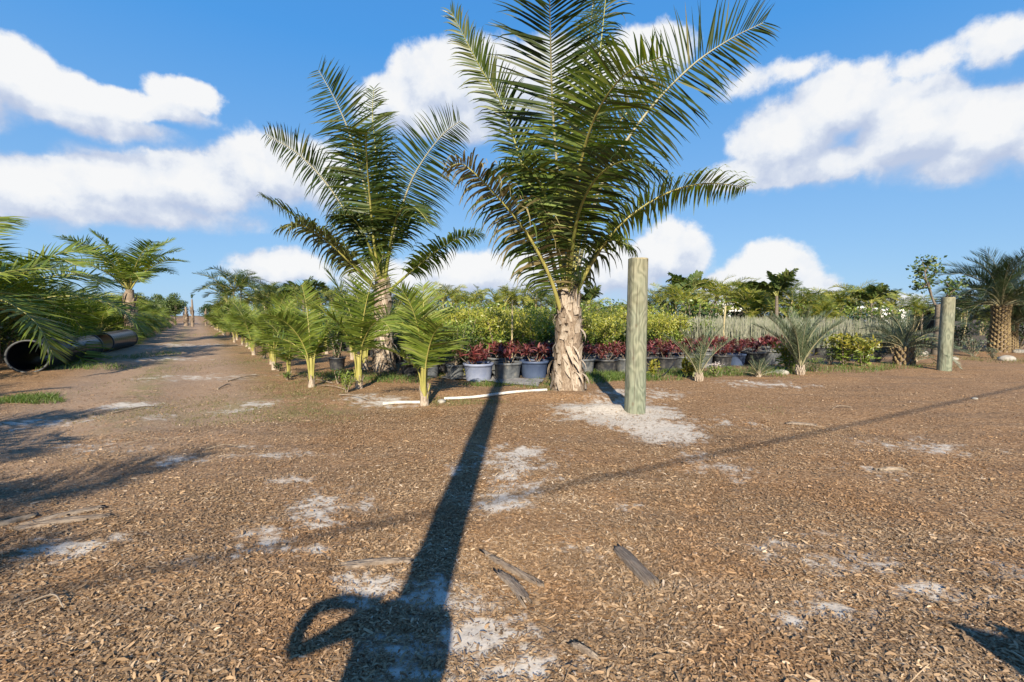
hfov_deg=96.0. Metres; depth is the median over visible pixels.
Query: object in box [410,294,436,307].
areca palm clump
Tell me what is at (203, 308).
broadleaf tree
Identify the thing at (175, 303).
broadleaf tree
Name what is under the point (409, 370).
potted shrub
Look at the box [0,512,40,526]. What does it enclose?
bark piece
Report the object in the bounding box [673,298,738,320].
bush
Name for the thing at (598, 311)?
potted shrub
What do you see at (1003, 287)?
date palm
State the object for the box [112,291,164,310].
areca palm clump
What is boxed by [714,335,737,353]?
red leaved potted plant
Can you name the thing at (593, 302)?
areca palm clump
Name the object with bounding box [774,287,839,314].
areca palm clump
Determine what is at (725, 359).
red leaved potted plant
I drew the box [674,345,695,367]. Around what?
red leaved potted plant
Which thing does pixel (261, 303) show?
young coconut palm
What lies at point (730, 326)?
reedy potted plant
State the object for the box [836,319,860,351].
reedy potted plant
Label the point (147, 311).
coconut palm
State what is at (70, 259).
coconut palm
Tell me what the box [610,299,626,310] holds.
areca palm clump
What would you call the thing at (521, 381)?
weed mat
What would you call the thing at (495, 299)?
areca palm clump
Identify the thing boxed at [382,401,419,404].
irrigation pipe
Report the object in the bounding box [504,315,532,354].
potted shrub
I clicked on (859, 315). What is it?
bush
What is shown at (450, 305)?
bush
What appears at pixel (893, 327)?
reedy potted plant
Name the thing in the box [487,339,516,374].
red leaved potted plant
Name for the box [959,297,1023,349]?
date palm
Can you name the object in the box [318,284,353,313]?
areca palm clump
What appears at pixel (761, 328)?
reedy potted plant
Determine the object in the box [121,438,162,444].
stick
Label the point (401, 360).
potted shrub
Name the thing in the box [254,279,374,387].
young coconut palm
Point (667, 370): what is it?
drip hose
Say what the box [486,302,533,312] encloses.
bush
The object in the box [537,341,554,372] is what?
red leaved potted plant
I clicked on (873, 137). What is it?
sky
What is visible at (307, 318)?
young coconut palm
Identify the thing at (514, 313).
potted shrub
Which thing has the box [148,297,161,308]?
broadleaf tree
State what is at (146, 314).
coconut palm
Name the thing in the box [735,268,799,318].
traveller palm
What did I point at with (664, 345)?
red leaved potted plant
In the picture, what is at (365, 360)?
young coconut palm
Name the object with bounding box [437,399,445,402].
rock
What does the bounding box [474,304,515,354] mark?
potted shrub
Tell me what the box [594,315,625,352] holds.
potted shrub
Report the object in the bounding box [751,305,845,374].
silver date palm
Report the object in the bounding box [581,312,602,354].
potted shrub
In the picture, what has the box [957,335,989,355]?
bush
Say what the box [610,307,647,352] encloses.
potted shrub
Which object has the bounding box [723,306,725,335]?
wooden stake
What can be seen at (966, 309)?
areca palm clump
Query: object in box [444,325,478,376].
potted shrub
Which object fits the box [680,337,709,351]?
red leaved potted plant
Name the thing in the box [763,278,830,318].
areca palm clump
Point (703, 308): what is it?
areca palm clump
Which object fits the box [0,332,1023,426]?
grass
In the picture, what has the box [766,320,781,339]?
reedy potted plant
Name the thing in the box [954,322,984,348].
bush
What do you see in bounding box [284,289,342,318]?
areca palm clump
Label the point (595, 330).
potted shrub
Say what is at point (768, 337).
red leaved potted plant
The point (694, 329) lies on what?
reedy potted plant
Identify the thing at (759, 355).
red leaved potted plant
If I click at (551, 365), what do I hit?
red leaved potted plant
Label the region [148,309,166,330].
coconut palm
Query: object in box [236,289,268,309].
areca palm clump
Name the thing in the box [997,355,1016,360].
rock
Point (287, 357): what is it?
young coconut palm
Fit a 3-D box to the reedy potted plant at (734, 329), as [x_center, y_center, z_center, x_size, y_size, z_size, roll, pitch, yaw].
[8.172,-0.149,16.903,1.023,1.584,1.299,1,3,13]
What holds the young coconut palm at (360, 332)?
on the ground at (216, 348)
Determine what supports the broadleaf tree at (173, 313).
on the ground at (216, 348)
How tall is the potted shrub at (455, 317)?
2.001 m
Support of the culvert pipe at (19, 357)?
on the ground at (216, 348)
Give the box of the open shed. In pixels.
[897,307,986,330]
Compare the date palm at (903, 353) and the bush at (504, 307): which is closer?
the date palm at (903, 353)
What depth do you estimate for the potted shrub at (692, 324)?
16.34 m
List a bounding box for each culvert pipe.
[4,335,103,372]
[96,329,137,352]
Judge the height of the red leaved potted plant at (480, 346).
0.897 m
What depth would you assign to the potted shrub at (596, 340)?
15.75 m
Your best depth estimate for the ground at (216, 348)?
4.60 m
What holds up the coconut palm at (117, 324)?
on the ground at (216, 348)
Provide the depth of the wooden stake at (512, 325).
12.65 m
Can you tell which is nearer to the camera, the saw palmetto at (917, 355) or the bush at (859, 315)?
the saw palmetto at (917, 355)
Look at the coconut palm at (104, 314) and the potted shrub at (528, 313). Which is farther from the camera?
the coconut palm at (104, 314)
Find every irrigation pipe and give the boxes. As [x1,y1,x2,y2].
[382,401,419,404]
[444,388,546,399]
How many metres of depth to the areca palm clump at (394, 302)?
43.37 m
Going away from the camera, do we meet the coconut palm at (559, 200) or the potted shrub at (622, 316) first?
the coconut palm at (559, 200)
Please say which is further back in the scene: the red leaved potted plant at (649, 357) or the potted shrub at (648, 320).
the potted shrub at (648, 320)
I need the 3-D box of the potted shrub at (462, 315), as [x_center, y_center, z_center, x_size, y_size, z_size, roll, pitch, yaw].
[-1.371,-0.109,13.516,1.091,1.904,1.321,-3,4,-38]
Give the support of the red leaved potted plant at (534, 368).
on the ground at (216, 348)
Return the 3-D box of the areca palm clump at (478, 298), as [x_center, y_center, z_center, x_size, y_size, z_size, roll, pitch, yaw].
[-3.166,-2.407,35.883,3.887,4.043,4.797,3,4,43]
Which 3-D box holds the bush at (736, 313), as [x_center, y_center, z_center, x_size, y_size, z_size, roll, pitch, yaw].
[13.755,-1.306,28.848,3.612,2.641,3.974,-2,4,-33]
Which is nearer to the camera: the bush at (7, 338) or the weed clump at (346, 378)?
the weed clump at (346, 378)
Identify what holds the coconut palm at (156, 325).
on the ground at (216, 348)
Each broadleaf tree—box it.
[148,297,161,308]
[150,293,165,302]
[154,298,181,319]
[158,293,188,324]
[197,303,224,314]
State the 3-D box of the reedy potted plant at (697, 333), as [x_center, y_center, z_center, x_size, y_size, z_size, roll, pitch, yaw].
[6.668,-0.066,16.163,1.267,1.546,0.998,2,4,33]
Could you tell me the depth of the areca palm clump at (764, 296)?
28.13 m
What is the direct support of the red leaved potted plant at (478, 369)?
on the weed mat
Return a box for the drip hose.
[651,359,677,376]
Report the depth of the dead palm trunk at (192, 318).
65.76 m
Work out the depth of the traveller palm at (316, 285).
33.77 m
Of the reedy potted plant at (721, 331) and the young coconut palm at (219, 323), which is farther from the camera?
the young coconut palm at (219, 323)
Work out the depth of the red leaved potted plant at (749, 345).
16.65 m
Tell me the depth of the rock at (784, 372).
12.72 m
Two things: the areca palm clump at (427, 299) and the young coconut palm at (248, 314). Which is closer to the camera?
the young coconut palm at (248, 314)
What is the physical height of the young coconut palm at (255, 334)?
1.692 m
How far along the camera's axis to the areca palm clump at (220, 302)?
59.87 m
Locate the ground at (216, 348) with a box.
[0,316,1023,681]
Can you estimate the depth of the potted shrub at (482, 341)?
15.18 m
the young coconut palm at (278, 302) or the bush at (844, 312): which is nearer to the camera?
the young coconut palm at (278, 302)
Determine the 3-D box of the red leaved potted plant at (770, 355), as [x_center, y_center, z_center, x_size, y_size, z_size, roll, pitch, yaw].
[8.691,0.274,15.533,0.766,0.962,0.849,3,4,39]
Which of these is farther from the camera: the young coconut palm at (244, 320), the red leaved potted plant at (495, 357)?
the young coconut palm at (244, 320)
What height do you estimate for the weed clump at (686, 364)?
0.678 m
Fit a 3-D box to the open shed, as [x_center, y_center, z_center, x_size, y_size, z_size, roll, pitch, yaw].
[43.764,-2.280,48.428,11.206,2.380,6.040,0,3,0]
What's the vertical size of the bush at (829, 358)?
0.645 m
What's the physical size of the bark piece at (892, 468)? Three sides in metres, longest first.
0.304 x 0.038 x 0.037 m
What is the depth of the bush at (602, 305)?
26.54 m
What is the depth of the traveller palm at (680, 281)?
31.58 m
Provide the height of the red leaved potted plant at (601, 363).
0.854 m
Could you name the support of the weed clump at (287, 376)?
on the ground at (216, 348)
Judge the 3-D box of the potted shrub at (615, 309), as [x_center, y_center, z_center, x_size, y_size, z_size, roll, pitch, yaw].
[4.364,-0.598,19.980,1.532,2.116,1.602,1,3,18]
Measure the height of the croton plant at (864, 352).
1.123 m
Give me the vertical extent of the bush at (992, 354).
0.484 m
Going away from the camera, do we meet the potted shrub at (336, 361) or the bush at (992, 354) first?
the potted shrub at (336, 361)
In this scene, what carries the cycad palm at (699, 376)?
on the ground at (216, 348)
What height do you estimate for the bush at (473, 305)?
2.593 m
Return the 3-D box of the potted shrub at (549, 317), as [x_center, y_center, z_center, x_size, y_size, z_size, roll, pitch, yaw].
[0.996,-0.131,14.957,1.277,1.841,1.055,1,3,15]
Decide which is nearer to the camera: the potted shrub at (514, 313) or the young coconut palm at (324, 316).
the potted shrub at (514, 313)
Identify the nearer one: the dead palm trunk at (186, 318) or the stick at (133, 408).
the stick at (133, 408)
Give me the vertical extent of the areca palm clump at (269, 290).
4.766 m
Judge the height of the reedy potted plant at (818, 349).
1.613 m
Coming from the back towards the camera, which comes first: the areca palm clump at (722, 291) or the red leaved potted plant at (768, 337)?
the areca palm clump at (722, 291)
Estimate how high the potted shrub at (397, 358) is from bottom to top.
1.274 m
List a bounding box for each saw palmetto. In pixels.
[740,355,781,376]
[911,346,934,361]
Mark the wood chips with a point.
(852, 656)
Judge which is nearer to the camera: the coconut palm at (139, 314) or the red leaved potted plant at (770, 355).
the red leaved potted plant at (770, 355)
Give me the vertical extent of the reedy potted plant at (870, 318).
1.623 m
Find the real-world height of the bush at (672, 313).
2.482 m
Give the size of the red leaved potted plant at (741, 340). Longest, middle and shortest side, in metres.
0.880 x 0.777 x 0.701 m
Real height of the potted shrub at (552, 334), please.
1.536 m
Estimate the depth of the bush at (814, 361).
13.21 m
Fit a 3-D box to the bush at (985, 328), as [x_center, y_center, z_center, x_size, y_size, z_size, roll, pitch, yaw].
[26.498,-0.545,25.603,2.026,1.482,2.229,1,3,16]
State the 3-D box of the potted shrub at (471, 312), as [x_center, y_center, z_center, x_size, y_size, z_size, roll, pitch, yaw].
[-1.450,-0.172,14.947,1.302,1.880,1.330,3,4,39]
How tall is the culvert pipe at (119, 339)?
0.948 m
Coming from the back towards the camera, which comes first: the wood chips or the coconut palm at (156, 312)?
the coconut palm at (156, 312)
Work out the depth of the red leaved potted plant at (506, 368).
11.41 m
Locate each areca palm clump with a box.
[16,284,73,317]
[38,282,100,319]
[52,289,121,318]
[99,291,146,306]
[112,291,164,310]
[190,266,270,312]
[205,298,228,312]
[216,296,241,309]
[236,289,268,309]
[239,281,290,309]
[262,284,307,312]
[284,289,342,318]
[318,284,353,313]
[391,288,419,308]
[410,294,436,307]
[425,282,472,307]
[449,284,492,309]
[475,287,518,310]
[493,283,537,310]
[511,284,555,309]
[537,289,584,308]
[583,297,609,313]
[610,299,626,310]
[647,282,697,310]
[648,297,666,313]
[652,282,723,317]
[678,293,731,316]
[690,274,771,315]
[715,280,790,317]
[726,277,806,318]
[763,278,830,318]
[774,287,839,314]
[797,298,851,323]
[803,286,866,307]
[813,286,869,319]
[828,280,907,321]
[864,289,926,320]
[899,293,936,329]
[938,296,989,335]
[961,302,989,334]
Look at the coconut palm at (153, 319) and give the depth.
34.98 m
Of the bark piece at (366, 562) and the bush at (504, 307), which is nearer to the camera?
the bark piece at (366, 562)
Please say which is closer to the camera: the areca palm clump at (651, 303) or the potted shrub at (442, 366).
the potted shrub at (442, 366)
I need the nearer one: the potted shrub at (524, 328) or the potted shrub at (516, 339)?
the potted shrub at (524, 328)
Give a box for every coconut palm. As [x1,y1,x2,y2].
[0,216,116,364]
[0,229,152,363]
[0,304,51,357]
[7,263,80,336]
[43,291,160,343]
[52,229,188,341]
[74,295,156,337]
[78,300,157,339]
[84,307,148,339]
[109,300,163,334]
[122,305,164,336]
[136,300,172,330]
[138,308,168,332]
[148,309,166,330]
[150,306,176,324]
[155,308,176,327]
[204,302,226,334]
[205,294,239,335]
[210,311,231,337]
[211,312,225,335]
[215,299,278,354]
[216,307,240,341]
[217,304,241,339]
[218,299,267,346]
[225,307,243,343]
[226,304,260,347]
[228,305,263,348]
[236,290,302,364]
[240,298,303,369]
[242,316,268,358]
[243,297,267,316]
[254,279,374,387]
[257,319,312,377]
[258,55,484,371]
[266,293,305,321]
[292,306,327,332]
[296,246,407,388]
[298,288,338,353]
[305,286,372,359]
[312,273,422,369]
[347,279,472,405]
[440,0,779,391]
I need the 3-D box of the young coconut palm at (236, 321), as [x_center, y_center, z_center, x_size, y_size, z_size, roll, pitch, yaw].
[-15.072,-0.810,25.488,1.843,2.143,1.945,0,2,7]
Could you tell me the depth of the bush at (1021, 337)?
22.02 m
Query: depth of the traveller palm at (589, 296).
33.55 m
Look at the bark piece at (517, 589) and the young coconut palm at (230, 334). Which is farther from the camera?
the young coconut palm at (230, 334)
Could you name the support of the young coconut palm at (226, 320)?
on the ground at (216, 348)
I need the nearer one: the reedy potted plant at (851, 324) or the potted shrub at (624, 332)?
the potted shrub at (624, 332)
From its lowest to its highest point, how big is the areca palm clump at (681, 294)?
3.903 m
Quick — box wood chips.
[0,354,1023,681]
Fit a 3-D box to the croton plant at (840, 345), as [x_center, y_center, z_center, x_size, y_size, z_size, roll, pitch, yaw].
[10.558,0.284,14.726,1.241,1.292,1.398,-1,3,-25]
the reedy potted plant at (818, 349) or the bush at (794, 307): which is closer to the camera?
the reedy potted plant at (818, 349)
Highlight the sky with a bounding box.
[0,0,1023,315]
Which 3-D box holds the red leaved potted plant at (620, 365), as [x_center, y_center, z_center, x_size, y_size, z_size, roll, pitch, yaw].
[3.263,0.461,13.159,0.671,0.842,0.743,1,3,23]
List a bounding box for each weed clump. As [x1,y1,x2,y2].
[273,363,281,370]
[279,371,290,379]
[331,369,343,383]
[338,369,357,391]
[646,359,659,375]
[679,356,703,376]
[707,361,723,375]
[723,366,735,374]
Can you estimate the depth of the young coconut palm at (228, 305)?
30.90 m
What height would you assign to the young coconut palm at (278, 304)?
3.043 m
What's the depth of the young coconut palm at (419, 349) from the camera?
8.00 m
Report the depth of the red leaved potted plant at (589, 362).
12.35 m
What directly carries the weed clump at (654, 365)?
on the ground at (216, 348)
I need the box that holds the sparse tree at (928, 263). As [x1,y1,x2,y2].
[905,254,969,354]
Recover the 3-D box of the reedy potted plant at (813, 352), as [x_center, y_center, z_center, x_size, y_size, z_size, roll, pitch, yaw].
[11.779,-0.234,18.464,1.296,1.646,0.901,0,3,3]
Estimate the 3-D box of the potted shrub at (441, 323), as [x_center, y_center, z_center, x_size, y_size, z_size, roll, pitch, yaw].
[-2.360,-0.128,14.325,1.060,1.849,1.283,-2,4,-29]
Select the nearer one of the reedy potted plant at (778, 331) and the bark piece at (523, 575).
the bark piece at (523, 575)
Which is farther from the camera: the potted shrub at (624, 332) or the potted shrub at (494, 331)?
the potted shrub at (624, 332)
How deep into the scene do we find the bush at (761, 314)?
29.93 m
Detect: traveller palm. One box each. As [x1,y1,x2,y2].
[275,276,329,312]
[580,285,602,308]
[666,270,718,320]
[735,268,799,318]
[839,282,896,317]
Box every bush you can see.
[0,305,48,362]
[426,300,475,311]
[452,301,501,313]
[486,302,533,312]
[580,299,622,314]
[617,305,668,313]
[648,303,688,317]
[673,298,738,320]
[701,299,754,319]
[735,307,789,320]
[770,302,816,321]
[798,301,871,322]
[805,356,825,371]
[820,348,841,364]
[841,306,883,327]
[864,304,932,327]
[869,344,892,361]
[909,336,936,356]
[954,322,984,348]
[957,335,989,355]
[971,320,1022,342]
[984,347,999,358]
[986,323,1023,348]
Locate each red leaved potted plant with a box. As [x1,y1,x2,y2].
[453,344,493,381]
[463,343,494,361]
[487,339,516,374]
[493,343,521,378]
[508,338,538,373]
[519,342,551,377]
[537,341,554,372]
[542,347,553,375]
[582,345,596,373]
[584,340,608,369]
[594,344,622,373]
[604,340,625,357]
[614,343,625,371]
[646,343,657,370]
[647,337,670,355]
[651,343,677,369]
[667,339,686,355]
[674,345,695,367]
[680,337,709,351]
[691,339,712,367]
[703,335,721,362]
[711,343,732,366]
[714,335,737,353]
[723,342,746,365]
[732,336,752,352]
[737,338,766,365]
[747,336,764,350]
[757,336,780,363]
[761,333,780,348]
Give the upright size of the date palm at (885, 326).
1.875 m
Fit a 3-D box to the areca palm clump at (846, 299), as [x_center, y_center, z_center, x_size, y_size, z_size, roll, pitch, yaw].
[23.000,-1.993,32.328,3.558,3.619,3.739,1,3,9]
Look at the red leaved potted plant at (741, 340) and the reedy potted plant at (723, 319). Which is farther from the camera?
the reedy potted plant at (723, 319)
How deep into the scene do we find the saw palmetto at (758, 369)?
11.84 m
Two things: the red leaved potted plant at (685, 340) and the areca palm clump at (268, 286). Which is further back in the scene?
the areca palm clump at (268, 286)
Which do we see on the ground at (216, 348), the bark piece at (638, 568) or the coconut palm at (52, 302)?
the coconut palm at (52, 302)
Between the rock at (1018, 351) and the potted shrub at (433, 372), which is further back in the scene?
the rock at (1018, 351)
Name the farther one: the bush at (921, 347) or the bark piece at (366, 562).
the bush at (921, 347)
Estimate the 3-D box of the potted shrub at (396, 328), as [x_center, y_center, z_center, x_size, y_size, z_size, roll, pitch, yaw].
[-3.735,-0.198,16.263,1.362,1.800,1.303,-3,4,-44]
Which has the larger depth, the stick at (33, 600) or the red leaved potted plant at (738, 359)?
the red leaved potted plant at (738, 359)
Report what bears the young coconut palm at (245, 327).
on the ground at (216, 348)
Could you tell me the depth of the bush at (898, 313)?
26.82 m
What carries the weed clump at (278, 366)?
on the ground at (216, 348)
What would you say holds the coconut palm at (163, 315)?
on the ground at (216, 348)
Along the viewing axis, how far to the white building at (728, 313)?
34.13 m
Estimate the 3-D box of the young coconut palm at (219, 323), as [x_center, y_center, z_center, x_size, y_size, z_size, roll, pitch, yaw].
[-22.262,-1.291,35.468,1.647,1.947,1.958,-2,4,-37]
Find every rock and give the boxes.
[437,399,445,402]
[776,370,788,374]
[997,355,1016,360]
[1012,349,1023,352]
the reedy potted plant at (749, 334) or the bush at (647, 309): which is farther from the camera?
the bush at (647, 309)
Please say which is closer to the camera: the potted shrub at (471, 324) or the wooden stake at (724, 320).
the potted shrub at (471, 324)
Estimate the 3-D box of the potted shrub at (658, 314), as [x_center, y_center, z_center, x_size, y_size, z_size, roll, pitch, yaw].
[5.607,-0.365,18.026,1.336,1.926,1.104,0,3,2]
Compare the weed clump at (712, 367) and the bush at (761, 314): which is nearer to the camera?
the weed clump at (712, 367)
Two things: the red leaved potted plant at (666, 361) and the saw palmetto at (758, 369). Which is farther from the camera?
the red leaved potted plant at (666, 361)
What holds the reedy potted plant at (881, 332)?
on the ground at (216, 348)
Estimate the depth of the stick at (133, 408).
7.74 m
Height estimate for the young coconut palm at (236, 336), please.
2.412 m
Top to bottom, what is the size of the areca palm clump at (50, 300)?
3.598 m
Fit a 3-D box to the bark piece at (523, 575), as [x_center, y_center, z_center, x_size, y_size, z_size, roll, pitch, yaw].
[-0.017,1.422,2.920,0.575,0.039,0.056,5,6,44]
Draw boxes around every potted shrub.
[320,320,347,369]
[387,318,418,376]
[392,330,399,362]
[393,329,410,362]
[395,316,415,360]
[421,307,452,361]
[426,322,450,377]
[430,304,452,325]
[436,336,445,374]
[444,304,477,356]
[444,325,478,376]
[445,313,483,362]
[445,317,475,378]
[447,305,483,350]
[451,307,485,354]
[471,308,486,356]
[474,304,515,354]
[476,309,502,355]
[479,304,521,354]
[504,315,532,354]
[506,303,547,354]
[510,314,548,354]
[518,303,540,348]
[530,309,555,353]
[531,307,555,354]
[544,322,554,350]
[581,307,601,354]
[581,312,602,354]
[582,306,605,344]
[587,312,603,354]
[590,312,618,354]
[594,306,613,345]
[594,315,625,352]
[604,303,622,335]
[606,310,624,352]
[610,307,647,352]
[618,319,648,343]
[647,307,672,350]
[647,312,681,349]
[647,315,655,343]
[648,310,673,350]
[657,311,692,350]
[687,316,716,337]
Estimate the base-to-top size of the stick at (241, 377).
0.075 m
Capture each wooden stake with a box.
[511,300,512,357]
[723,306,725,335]
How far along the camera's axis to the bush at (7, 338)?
15.30 m
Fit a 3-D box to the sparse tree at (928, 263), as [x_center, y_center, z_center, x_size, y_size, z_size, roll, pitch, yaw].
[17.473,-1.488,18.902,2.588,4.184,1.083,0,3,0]
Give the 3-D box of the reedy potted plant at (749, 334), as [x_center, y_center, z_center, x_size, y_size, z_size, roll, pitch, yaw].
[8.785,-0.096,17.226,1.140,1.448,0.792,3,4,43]
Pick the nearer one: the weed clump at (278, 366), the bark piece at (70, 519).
the bark piece at (70, 519)
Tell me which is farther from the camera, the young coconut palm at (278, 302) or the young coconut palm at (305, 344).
the young coconut palm at (278, 302)
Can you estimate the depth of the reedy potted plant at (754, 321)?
19.85 m
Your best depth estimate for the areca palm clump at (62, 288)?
26.96 m
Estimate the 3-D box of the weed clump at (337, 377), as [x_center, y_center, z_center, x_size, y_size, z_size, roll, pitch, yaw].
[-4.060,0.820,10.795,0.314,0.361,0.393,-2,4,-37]
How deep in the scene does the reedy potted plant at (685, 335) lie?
16.90 m
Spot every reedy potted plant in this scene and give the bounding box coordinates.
[673,324,694,349]
[684,316,710,344]
[689,317,719,347]
[706,323,730,347]
[715,314,728,323]
[720,316,747,347]
[721,318,740,337]
[739,320,765,341]
[748,317,765,327]
[752,319,770,338]
[755,315,771,326]
[755,321,778,345]
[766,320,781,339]
[767,320,789,345]
[797,316,821,355]
[812,316,835,355]
[826,317,843,333]
[826,322,848,350]
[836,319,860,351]
[840,317,860,335]
[849,319,871,340]
[861,318,883,351]
[862,316,877,329]
[866,317,895,351]
[883,317,902,348]
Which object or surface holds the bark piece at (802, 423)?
on the wood chips
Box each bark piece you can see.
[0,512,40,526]
[9,513,110,530]
[13,504,108,526]
[339,557,413,568]
[479,548,543,586]
[493,568,532,608]
[566,641,600,661]
[613,543,659,587]
[785,422,817,425]
[873,466,905,470]
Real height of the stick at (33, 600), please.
0.044 m
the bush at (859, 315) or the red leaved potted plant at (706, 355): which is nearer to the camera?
the red leaved potted plant at (706, 355)
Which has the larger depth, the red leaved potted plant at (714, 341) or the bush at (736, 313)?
the bush at (736, 313)
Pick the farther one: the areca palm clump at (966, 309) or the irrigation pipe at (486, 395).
the areca palm clump at (966, 309)
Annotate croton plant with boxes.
[768,340,818,370]
[816,332,873,365]
[841,336,881,366]
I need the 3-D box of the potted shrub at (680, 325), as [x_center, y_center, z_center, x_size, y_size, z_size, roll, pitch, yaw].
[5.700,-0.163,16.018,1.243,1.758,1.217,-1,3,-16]
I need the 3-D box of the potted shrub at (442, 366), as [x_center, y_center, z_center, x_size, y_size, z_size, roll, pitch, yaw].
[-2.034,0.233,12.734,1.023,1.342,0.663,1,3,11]
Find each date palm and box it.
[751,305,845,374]
[850,310,976,368]
[865,317,933,353]
[920,246,1023,352]
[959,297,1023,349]
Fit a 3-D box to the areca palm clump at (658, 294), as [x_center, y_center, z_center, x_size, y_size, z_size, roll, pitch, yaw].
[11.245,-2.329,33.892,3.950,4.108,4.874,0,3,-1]
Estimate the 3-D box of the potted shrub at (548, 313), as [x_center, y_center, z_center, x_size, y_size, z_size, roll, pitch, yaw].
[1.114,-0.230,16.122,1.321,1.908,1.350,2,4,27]
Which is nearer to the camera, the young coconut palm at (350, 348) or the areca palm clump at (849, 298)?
the young coconut palm at (350, 348)
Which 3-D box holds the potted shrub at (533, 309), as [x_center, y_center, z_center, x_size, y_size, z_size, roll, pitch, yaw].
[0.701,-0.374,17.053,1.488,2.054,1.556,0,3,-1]
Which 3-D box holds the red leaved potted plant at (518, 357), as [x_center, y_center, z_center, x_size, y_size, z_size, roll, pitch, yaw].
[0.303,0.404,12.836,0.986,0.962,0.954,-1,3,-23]
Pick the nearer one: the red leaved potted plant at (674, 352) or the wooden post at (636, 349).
the wooden post at (636, 349)
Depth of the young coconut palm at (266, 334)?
13.51 m
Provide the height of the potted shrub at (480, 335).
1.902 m
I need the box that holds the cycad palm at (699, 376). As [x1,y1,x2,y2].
[663,325,743,381]
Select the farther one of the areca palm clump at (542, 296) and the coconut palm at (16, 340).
the areca palm clump at (542, 296)
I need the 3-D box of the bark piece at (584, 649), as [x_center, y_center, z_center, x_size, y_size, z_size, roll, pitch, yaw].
[0.347,1.478,2.215,0.195,0.040,0.025,3,4,41]
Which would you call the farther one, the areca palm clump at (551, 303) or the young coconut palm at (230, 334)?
the areca palm clump at (551, 303)
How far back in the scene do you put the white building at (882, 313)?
40.15 m
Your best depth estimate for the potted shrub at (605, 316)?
18.28 m
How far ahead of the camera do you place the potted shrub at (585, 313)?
15.21 m
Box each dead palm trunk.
[182,303,188,325]
[190,294,194,326]
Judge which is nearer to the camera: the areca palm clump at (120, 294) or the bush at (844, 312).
the bush at (844, 312)
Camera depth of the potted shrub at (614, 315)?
17.06 m
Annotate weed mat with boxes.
[441,373,543,385]
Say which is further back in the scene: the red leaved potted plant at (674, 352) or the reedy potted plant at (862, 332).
the reedy potted plant at (862, 332)
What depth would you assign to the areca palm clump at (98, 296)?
32.44 m
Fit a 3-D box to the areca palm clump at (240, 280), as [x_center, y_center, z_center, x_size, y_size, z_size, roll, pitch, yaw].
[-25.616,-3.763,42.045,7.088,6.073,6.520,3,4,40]
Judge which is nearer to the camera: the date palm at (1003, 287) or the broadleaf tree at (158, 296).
the date palm at (1003, 287)
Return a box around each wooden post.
[624,257,647,413]
[936,297,955,370]
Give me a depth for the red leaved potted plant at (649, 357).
13.24 m
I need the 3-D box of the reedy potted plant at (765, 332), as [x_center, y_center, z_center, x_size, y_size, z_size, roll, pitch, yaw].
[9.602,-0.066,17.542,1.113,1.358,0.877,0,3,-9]
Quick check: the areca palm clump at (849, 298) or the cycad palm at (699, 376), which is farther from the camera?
the areca palm clump at (849, 298)
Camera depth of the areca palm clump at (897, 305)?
37.33 m
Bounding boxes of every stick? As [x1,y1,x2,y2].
[24,594,63,607]
[111,406,159,413]
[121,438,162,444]
[227,375,258,381]
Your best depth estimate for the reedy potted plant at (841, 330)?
19.06 m
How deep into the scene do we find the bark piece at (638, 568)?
2.89 m
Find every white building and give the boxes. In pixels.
[695,301,743,319]
[845,308,908,323]
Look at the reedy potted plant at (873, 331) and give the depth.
20.07 m
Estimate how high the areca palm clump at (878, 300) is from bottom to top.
4.365 m
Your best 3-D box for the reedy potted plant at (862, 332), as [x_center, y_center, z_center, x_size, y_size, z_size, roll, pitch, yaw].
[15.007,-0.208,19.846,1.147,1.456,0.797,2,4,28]
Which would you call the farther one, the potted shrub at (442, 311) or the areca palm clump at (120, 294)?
the areca palm clump at (120, 294)
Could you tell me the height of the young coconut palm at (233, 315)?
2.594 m
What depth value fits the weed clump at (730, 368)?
12.38 m
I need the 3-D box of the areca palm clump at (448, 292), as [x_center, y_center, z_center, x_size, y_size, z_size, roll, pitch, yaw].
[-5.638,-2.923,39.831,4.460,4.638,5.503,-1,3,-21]
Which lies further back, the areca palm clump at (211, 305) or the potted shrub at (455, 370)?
the areca palm clump at (211, 305)
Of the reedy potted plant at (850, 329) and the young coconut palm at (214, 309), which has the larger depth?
the young coconut palm at (214, 309)
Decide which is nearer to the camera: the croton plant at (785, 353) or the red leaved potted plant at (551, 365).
the red leaved potted plant at (551, 365)
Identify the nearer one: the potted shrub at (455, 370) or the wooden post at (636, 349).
the wooden post at (636, 349)
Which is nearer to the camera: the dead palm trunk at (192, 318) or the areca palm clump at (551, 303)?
the areca palm clump at (551, 303)
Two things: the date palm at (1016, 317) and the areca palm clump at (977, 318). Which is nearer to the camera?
the date palm at (1016, 317)
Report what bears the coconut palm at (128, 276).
on the ground at (216, 348)
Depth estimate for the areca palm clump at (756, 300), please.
26.83 m
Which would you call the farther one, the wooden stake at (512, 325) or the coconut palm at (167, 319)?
the coconut palm at (167, 319)
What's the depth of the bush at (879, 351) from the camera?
15.76 m
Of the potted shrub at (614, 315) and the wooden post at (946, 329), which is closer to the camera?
the wooden post at (946, 329)
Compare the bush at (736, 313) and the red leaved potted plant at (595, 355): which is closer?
the red leaved potted plant at (595, 355)
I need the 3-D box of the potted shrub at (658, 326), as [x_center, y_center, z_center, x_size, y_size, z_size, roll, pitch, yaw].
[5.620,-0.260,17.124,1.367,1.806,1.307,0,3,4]

